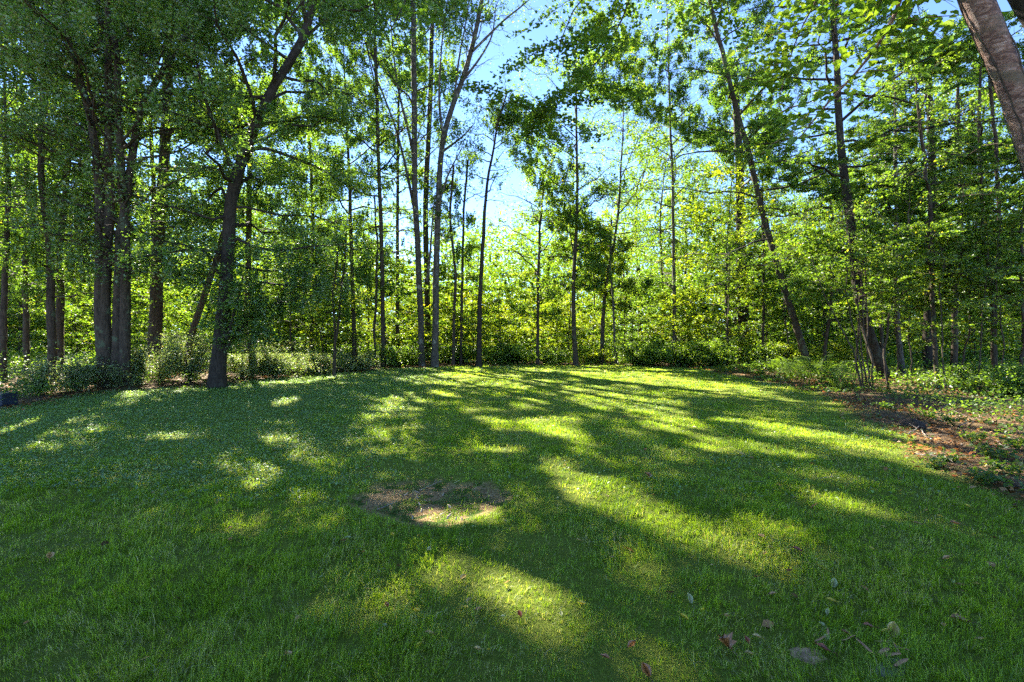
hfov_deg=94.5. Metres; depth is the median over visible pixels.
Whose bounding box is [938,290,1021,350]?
understory tree
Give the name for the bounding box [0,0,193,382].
forest tree
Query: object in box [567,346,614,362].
shrub
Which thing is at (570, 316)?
understory tree
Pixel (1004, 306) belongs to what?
forest tree
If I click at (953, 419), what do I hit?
woodland plant
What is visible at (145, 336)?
shrub
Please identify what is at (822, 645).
fallen leaf
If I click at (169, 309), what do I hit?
understory tree
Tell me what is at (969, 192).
forest tree
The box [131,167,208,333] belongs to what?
forest tree
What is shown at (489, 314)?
understory tree
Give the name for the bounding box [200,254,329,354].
understory tree
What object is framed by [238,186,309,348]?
forest tree
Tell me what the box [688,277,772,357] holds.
understory tree
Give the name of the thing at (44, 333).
understory tree
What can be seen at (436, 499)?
soil crumbs
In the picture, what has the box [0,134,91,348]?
forest tree
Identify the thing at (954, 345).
forest tree
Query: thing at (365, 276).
sapling
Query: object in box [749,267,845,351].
understory tree
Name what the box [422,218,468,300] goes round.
forest tree
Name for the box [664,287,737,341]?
understory tree
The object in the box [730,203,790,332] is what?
forest tree
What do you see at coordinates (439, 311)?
understory tree
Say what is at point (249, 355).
shrub
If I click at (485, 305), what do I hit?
understory tree
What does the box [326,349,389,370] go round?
shrub
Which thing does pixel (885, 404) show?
woodland plant
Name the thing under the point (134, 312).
sapling
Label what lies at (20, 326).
forest tree
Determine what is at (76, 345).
understory tree
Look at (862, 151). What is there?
forest tree
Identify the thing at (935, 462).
woodland plant
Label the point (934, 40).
forked tree
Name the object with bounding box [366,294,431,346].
understory tree
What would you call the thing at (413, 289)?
forest tree
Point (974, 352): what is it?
understory tree
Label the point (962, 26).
forest tree
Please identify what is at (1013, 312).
understory tree
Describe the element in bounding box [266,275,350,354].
understory tree
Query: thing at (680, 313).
understory tree
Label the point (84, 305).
understory tree
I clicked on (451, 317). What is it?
understory tree
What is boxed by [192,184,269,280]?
forest tree
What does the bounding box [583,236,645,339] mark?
forest tree
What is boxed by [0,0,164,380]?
forest tree
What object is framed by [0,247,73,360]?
understory tree
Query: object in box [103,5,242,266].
forest tree
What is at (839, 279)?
sapling
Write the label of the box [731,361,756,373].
fern
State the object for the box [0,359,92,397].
shrub
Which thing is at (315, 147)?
forest tree
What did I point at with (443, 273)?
sapling
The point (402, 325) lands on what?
understory tree
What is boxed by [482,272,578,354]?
understory tree
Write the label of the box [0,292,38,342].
understory tree
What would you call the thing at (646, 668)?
fallen leaf
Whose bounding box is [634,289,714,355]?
understory tree
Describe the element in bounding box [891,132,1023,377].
sapling
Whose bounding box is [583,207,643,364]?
sapling
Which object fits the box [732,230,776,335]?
forest tree
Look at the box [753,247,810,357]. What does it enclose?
sapling
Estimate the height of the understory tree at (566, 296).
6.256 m
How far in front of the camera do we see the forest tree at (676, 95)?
30.16 m
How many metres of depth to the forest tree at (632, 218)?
46.74 m
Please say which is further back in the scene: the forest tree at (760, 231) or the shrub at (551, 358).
the forest tree at (760, 231)
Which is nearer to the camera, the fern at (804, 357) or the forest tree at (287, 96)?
the fern at (804, 357)
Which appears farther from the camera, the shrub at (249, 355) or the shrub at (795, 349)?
the shrub at (795, 349)
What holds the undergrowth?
on the ground at (378, 489)
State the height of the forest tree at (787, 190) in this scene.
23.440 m
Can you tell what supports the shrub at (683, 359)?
on the ground at (378, 489)
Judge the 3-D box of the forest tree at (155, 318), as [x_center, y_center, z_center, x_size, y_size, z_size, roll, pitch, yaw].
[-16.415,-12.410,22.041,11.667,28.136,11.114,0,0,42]
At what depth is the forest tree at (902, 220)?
20.92 m
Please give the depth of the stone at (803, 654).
2.29 m
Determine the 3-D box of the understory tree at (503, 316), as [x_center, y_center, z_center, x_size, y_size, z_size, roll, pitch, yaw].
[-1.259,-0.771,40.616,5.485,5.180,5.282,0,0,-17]
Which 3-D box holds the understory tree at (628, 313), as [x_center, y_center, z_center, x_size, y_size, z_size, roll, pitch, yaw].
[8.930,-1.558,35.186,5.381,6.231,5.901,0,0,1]
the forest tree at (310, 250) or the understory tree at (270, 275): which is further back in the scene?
the forest tree at (310, 250)
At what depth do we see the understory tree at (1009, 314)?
34.84 m
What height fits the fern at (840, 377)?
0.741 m
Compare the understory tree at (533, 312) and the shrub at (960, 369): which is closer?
the shrub at (960, 369)
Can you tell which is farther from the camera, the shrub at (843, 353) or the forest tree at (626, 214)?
the forest tree at (626, 214)
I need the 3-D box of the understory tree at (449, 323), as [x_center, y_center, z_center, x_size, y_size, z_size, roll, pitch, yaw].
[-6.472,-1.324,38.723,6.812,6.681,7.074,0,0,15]
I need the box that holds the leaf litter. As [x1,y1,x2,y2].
[2,358,1023,626]
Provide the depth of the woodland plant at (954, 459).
5.86 m
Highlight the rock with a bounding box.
[900,418,926,429]
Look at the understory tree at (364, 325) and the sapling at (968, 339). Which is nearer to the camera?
the sapling at (968, 339)
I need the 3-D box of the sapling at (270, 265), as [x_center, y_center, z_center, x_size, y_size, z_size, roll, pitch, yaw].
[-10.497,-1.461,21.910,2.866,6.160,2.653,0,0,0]
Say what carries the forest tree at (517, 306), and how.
on the ground at (378, 489)
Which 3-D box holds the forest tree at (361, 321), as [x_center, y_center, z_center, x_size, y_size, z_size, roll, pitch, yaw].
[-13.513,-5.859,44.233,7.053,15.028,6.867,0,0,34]
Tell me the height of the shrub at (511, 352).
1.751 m
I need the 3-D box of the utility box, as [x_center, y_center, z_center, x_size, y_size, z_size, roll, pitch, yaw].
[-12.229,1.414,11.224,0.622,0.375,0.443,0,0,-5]
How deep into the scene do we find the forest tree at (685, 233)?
50.20 m
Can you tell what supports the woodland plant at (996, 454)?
on the ground at (378, 489)
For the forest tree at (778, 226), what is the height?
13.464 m
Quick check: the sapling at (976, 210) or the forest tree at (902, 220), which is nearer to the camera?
the sapling at (976, 210)
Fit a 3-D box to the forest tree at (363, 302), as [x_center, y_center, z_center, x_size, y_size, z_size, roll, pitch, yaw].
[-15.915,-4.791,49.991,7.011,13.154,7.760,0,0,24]
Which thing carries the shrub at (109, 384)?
on the ground at (378, 489)
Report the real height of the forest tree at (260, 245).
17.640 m
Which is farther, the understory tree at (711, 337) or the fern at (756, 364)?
the understory tree at (711, 337)
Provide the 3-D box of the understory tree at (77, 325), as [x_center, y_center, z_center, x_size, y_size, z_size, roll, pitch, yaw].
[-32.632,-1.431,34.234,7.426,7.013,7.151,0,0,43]
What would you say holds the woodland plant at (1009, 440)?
on the ground at (378, 489)
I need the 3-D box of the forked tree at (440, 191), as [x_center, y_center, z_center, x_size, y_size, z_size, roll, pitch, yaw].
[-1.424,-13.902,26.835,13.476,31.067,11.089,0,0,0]
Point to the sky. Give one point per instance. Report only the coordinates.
(537, 35)
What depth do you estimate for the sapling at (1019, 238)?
13.45 m
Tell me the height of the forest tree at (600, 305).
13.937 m
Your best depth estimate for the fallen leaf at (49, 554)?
3.38 m
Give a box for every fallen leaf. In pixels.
[46,552,54,560]
[627,639,636,647]
[641,662,652,681]
[688,593,692,605]
[717,632,738,656]
[815,643,837,655]
[831,578,837,586]
[887,621,900,638]
[950,613,975,622]
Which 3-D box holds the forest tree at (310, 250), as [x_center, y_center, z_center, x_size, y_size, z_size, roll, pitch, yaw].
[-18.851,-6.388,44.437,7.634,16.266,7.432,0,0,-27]
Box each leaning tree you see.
[161,1,359,365]
[244,0,1023,173]
[595,0,933,369]
[708,0,1013,378]
[714,0,1023,179]
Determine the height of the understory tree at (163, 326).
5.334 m
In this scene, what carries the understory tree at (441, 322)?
on the ground at (378, 489)
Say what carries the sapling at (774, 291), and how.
on the ground at (378, 489)
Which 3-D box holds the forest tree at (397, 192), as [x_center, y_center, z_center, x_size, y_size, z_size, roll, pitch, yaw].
[-7.742,-15.901,33.538,11.281,34.954,11.391,0,0,39]
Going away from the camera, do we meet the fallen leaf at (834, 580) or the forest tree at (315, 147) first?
the fallen leaf at (834, 580)
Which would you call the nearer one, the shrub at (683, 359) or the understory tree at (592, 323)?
the shrub at (683, 359)
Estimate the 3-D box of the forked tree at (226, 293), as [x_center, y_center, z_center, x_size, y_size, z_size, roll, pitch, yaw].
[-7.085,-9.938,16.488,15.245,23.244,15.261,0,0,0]
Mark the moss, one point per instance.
(477, 505)
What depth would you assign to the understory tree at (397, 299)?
29.62 m
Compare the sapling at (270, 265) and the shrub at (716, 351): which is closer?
the sapling at (270, 265)
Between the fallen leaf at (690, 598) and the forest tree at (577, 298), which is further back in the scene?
the forest tree at (577, 298)
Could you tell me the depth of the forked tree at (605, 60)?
27.37 m
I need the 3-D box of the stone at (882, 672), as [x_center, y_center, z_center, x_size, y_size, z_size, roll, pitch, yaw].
[1.781,1.535,2.205,0.261,0.053,0.105,0,0,-29]
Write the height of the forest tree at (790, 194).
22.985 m
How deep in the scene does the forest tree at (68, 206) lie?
40.16 m
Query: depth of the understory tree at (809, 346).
28.89 m
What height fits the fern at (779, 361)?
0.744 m
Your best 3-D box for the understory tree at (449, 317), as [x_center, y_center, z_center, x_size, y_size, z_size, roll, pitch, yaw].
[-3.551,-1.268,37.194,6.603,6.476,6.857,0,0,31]
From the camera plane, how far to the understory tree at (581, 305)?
32.58 m
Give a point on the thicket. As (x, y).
(984, 350)
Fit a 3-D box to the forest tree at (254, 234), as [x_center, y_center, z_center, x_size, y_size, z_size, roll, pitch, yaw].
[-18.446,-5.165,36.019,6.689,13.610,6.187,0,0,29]
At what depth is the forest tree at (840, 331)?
38.99 m
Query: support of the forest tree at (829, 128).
on the ground at (378, 489)
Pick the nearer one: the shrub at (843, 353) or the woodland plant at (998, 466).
the woodland plant at (998, 466)
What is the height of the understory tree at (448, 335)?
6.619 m
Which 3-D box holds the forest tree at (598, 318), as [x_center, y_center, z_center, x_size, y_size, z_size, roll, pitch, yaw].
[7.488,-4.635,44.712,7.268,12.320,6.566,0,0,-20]
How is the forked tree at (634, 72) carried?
on the ground at (378, 489)
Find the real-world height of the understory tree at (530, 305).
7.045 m
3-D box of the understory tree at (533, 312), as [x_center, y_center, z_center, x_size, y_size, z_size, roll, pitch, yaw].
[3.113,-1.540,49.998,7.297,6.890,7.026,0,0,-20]
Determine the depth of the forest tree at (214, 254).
57.00 m
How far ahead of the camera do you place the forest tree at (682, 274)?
55.17 m
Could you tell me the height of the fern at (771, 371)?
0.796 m
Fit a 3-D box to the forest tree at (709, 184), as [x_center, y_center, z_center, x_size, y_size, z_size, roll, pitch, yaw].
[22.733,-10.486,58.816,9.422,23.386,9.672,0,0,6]
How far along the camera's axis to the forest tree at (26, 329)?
19.95 m
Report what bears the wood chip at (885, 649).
on the ground at (378, 489)
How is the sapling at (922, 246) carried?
on the ground at (378, 489)
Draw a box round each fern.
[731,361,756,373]
[750,359,772,373]
[758,359,790,377]
[767,357,794,368]
[769,356,815,378]
[783,362,822,380]
[794,355,844,382]
[795,356,834,375]
[806,360,855,383]
[822,365,859,388]
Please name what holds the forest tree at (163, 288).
on the ground at (378, 489)
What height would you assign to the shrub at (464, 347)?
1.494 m
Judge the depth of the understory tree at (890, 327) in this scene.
28.48 m
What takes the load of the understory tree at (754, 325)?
on the ground at (378, 489)
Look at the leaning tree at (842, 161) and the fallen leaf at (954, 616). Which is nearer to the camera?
the fallen leaf at (954, 616)
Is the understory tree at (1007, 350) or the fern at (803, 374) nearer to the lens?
the fern at (803, 374)
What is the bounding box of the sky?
[0,0,1023,337]
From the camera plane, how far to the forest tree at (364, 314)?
63.52 m
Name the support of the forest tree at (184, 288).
on the ground at (378, 489)
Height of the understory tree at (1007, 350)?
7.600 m
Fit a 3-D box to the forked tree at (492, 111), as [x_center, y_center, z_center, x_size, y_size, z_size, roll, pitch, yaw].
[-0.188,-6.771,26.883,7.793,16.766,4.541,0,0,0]
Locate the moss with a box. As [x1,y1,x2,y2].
[356,481,509,523]
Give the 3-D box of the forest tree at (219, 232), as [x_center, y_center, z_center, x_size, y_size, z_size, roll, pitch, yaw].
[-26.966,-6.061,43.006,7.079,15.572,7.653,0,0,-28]
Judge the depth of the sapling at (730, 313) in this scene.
26.91 m
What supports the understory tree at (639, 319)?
on the ground at (378, 489)
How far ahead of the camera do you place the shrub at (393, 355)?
26.75 m
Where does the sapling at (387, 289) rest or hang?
on the ground at (378, 489)
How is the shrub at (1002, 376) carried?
on the ground at (378, 489)
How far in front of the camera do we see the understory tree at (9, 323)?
28.59 m
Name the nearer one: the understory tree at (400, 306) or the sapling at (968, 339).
the sapling at (968, 339)
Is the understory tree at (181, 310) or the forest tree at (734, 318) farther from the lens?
the forest tree at (734, 318)
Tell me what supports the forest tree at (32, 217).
on the ground at (378, 489)
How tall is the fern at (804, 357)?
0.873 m
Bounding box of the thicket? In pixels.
[7,313,1023,367]
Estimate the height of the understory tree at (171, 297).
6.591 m
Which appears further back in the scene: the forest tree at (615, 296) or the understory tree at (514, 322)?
the forest tree at (615, 296)
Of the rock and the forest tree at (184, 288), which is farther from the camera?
the forest tree at (184, 288)
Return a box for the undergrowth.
[0,339,1023,489]
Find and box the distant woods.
[8,172,1020,345]
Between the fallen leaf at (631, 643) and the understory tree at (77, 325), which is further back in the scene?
the understory tree at (77, 325)
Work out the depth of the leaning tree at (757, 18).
23.81 m
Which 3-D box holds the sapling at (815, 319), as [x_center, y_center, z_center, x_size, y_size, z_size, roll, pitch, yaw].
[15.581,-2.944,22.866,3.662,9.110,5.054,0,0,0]
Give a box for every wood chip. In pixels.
[855,638,875,654]
[879,647,889,653]
[885,652,900,655]
[894,658,907,665]
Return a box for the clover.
[0,366,1023,504]
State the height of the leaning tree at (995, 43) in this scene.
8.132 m
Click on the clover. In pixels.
(228, 387)
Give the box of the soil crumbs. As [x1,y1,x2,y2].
[352,479,512,525]
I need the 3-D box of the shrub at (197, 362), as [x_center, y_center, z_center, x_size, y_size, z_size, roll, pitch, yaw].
[-11.760,0.544,16.906,3.394,2.126,3.438,0,0,0]
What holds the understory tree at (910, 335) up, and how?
on the ground at (378, 489)
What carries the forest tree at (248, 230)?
on the ground at (378, 489)
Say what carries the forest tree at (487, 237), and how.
on the ground at (378, 489)
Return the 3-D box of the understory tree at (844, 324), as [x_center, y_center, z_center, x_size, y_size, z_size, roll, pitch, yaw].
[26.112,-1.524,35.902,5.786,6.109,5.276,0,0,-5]
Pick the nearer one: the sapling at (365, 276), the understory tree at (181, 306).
the sapling at (365, 276)
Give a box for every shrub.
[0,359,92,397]
[15,352,134,391]
[65,363,143,387]
[97,344,181,384]
[131,327,207,380]
[141,329,238,384]
[202,343,289,378]
[227,337,325,381]
[282,349,352,375]
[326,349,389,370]
[357,342,430,366]
[396,347,430,364]
[428,343,485,363]
[469,339,543,363]
[525,347,584,364]
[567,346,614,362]
[603,337,682,366]
[639,338,713,365]
[674,335,761,366]
[719,340,793,366]
[760,341,818,364]
[808,338,869,368]
[925,361,997,391]
[938,362,1023,396]
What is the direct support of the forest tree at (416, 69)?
on the ground at (378, 489)
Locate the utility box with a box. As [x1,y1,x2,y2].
[0,392,17,405]
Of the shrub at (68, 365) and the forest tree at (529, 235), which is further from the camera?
the forest tree at (529, 235)
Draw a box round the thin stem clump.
[758,194,946,390]
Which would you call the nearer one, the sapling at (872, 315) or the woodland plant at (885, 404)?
the woodland plant at (885, 404)
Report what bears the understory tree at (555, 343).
on the ground at (378, 489)
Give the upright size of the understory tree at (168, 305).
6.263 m
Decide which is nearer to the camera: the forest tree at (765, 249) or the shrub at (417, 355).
the shrub at (417, 355)
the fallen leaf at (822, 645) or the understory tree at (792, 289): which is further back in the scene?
the understory tree at (792, 289)
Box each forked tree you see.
[0,0,503,388]
[411,0,574,366]
[443,69,567,366]
[489,0,659,365]
[554,11,710,363]
[864,13,1023,380]
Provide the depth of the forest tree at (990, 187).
40.20 m
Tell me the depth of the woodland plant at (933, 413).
9.17 m
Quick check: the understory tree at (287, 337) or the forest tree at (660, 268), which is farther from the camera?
the forest tree at (660, 268)
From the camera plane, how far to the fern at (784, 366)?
18.02 m
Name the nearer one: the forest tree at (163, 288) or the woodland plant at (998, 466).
the woodland plant at (998, 466)
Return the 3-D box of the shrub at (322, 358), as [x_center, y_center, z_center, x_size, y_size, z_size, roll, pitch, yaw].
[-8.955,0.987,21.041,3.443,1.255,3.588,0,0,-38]
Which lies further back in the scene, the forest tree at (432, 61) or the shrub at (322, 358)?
the forest tree at (432, 61)
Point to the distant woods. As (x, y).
(479, 234)
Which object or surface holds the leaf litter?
on the ground at (378, 489)
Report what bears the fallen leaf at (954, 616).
on the ground at (378, 489)
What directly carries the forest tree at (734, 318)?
on the ground at (378, 489)
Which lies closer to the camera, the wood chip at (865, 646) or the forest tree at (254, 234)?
the wood chip at (865, 646)
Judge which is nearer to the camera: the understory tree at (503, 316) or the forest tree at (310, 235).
the understory tree at (503, 316)
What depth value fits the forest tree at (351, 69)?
26.36 m
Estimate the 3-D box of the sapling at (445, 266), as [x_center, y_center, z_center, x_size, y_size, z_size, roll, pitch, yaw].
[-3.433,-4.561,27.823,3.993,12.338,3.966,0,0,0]
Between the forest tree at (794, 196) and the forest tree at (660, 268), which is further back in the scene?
the forest tree at (660, 268)
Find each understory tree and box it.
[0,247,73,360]
[0,284,79,355]
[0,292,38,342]
[7,259,165,360]
[7,278,111,356]
[7,280,112,353]
[7,302,17,350]
[64,287,146,351]
[70,258,206,359]
[88,273,188,346]
[111,275,210,357]
[131,294,186,347]
[165,285,243,349]
[170,283,243,355]
[188,273,279,354]
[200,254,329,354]
[257,267,371,366]
[260,255,361,356]
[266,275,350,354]
[317,288,397,357]
[327,252,431,353]
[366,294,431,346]
[384,259,474,359]
[386,298,416,343]
[386,299,417,331]
[398,268,507,362]
[400,283,467,344]
[407,296,477,346]
[415,261,512,358]
[423,298,456,348]
[439,286,509,345]
[445,258,547,358]
[456,292,507,348]
[474,296,531,346]
[475,304,523,345]
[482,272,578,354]
[504,293,559,348]
[518,302,553,344]
[519,288,588,348]
[519,301,579,349]
[522,254,625,356]
[530,296,592,348]
[553,299,616,356]
[588,280,670,359]
[598,278,669,354]
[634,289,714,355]
[636,269,722,350]
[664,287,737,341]
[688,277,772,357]
[729,276,824,359]
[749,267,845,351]
[754,286,836,343]
[782,276,873,357]
[814,290,893,352]
[820,275,919,352]
[836,282,921,361]
[857,290,967,357]
[885,276,979,358]
[912,275,1023,361]
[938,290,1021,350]
[950,247,1021,356]
[973,271,1023,352]
[977,277,1023,353]
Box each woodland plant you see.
[873,401,894,408]
[914,408,940,418]
[920,454,947,469]
[936,409,967,426]
[936,449,963,461]
[956,431,996,443]
[965,464,1012,484]
[969,441,1019,461]
[979,456,1023,475]
[995,430,1023,449]
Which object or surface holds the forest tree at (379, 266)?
on the ground at (378, 489)
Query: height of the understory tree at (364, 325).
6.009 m
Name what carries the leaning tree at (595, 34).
on the ground at (378, 489)
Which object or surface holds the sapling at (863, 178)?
on the ground at (378, 489)
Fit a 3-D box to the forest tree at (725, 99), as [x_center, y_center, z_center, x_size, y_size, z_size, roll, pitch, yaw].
[16.661,-9.191,34.039,9.557,21.570,10.048,0,0,0]
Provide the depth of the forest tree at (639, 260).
61.02 m
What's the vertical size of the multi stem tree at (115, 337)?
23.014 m
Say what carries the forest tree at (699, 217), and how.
on the ground at (378, 489)
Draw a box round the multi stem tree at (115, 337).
[0,0,330,387]
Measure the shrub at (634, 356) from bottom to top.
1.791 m
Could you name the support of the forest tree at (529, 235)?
on the ground at (378, 489)
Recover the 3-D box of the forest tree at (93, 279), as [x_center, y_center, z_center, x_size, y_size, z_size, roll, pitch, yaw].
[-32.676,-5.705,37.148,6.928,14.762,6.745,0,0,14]
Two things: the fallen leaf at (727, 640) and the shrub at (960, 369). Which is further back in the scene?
the shrub at (960, 369)
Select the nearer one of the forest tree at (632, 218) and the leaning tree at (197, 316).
the leaning tree at (197, 316)
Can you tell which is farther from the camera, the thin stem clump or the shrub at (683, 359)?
the shrub at (683, 359)
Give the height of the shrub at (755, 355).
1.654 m
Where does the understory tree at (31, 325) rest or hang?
on the ground at (378, 489)
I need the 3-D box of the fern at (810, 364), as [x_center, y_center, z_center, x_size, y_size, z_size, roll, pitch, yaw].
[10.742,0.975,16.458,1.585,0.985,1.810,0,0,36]
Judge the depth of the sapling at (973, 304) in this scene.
13.41 m
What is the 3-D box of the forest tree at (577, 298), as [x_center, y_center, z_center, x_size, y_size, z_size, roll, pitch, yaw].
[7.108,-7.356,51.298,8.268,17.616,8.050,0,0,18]
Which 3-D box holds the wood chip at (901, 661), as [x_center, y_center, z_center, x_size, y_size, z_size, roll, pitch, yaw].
[1.797,1.482,2.188,0.083,0.022,0.020,0,0,-17]
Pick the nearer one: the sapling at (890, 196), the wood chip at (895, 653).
the wood chip at (895, 653)
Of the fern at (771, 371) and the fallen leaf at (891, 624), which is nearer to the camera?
the fallen leaf at (891, 624)
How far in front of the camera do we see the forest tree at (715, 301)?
63.88 m
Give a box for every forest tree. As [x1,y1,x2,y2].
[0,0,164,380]
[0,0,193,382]
[0,1,192,375]
[0,3,156,375]
[0,94,74,356]
[0,96,123,347]
[0,107,84,349]
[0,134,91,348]
[28,188,148,326]
[69,0,275,367]
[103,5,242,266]
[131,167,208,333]
[133,230,193,331]
[163,241,216,335]
[169,188,244,338]
[176,191,245,317]
[191,1,349,361]
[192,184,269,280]
[218,188,310,346]
[226,186,285,347]
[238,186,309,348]
[246,2,396,350]
[261,3,451,362]
[268,136,358,348]
[286,184,339,315]
[287,0,458,366]
[287,193,349,349]
[339,234,389,345]
[340,200,410,347]
[341,241,380,336]
[342,2,471,354]
[347,0,472,365]
[359,203,414,339]
[376,260,415,327]
[383,0,507,359]
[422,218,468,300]
[458,224,504,307]
[476,148,589,363]
[500,228,549,315]
[542,226,592,322]
[544,193,601,342]
[563,227,631,341]
[575,0,774,360]
[581,262,631,340]
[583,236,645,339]
[591,126,680,335]
[596,194,657,343]
[611,127,721,345]
[614,210,669,334]
[644,223,692,320]
[647,155,724,332]
[657,168,725,329]
[658,232,724,335]
[663,141,803,362]
[670,60,824,358]
[675,78,803,334]
[681,204,767,337]
[699,184,763,341]
[706,261,733,335]
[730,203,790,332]
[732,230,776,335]
[752,215,840,339]
[756,116,892,346]
[757,192,833,329]
[771,174,830,293]
[782,184,848,348]
[788,36,1009,372]
[814,35,1023,389]
[818,112,926,334]
[844,10,1020,367]
[850,11,1023,370]
[879,204,954,334]
[915,113,1023,348]
[950,219,1023,330]
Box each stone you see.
[790,647,825,664]
[875,658,905,677]
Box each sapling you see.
[73,216,156,377]
[259,242,309,372]
[290,211,391,375]
[342,179,406,366]
[420,154,486,364]
[433,150,495,364]
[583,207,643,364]
[707,245,759,364]
[725,164,806,364]
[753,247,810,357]
[785,164,1007,388]
[787,180,886,370]
[813,224,911,378]
[822,131,956,353]
[848,221,957,385]
[853,206,934,379]
[868,229,1004,392]
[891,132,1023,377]
[905,214,1023,365]
[925,182,1023,392]
[944,195,1023,365]
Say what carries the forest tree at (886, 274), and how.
on the ground at (378, 489)
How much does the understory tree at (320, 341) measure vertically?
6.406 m
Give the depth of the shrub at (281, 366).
18.59 m
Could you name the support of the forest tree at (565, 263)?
on the ground at (378, 489)
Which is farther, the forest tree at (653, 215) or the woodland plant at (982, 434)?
the forest tree at (653, 215)
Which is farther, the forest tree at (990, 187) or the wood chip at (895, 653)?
the forest tree at (990, 187)
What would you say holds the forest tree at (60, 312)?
on the ground at (378, 489)
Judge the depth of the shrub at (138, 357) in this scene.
15.86 m
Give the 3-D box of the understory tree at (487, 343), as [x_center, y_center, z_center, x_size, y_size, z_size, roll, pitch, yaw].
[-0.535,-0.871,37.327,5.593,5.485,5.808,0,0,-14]
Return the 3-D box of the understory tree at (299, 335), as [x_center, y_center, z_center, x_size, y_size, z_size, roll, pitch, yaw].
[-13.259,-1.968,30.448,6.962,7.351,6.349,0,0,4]
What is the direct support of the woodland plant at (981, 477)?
on the ground at (378, 489)
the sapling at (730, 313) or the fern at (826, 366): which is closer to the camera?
the fern at (826, 366)
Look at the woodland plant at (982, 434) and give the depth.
7.13 m
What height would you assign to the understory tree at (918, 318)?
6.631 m
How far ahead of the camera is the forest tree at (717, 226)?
43.70 m
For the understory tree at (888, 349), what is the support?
on the ground at (378, 489)
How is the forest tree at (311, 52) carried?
on the ground at (378, 489)
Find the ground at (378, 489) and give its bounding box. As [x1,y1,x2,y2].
[0,355,1023,681]

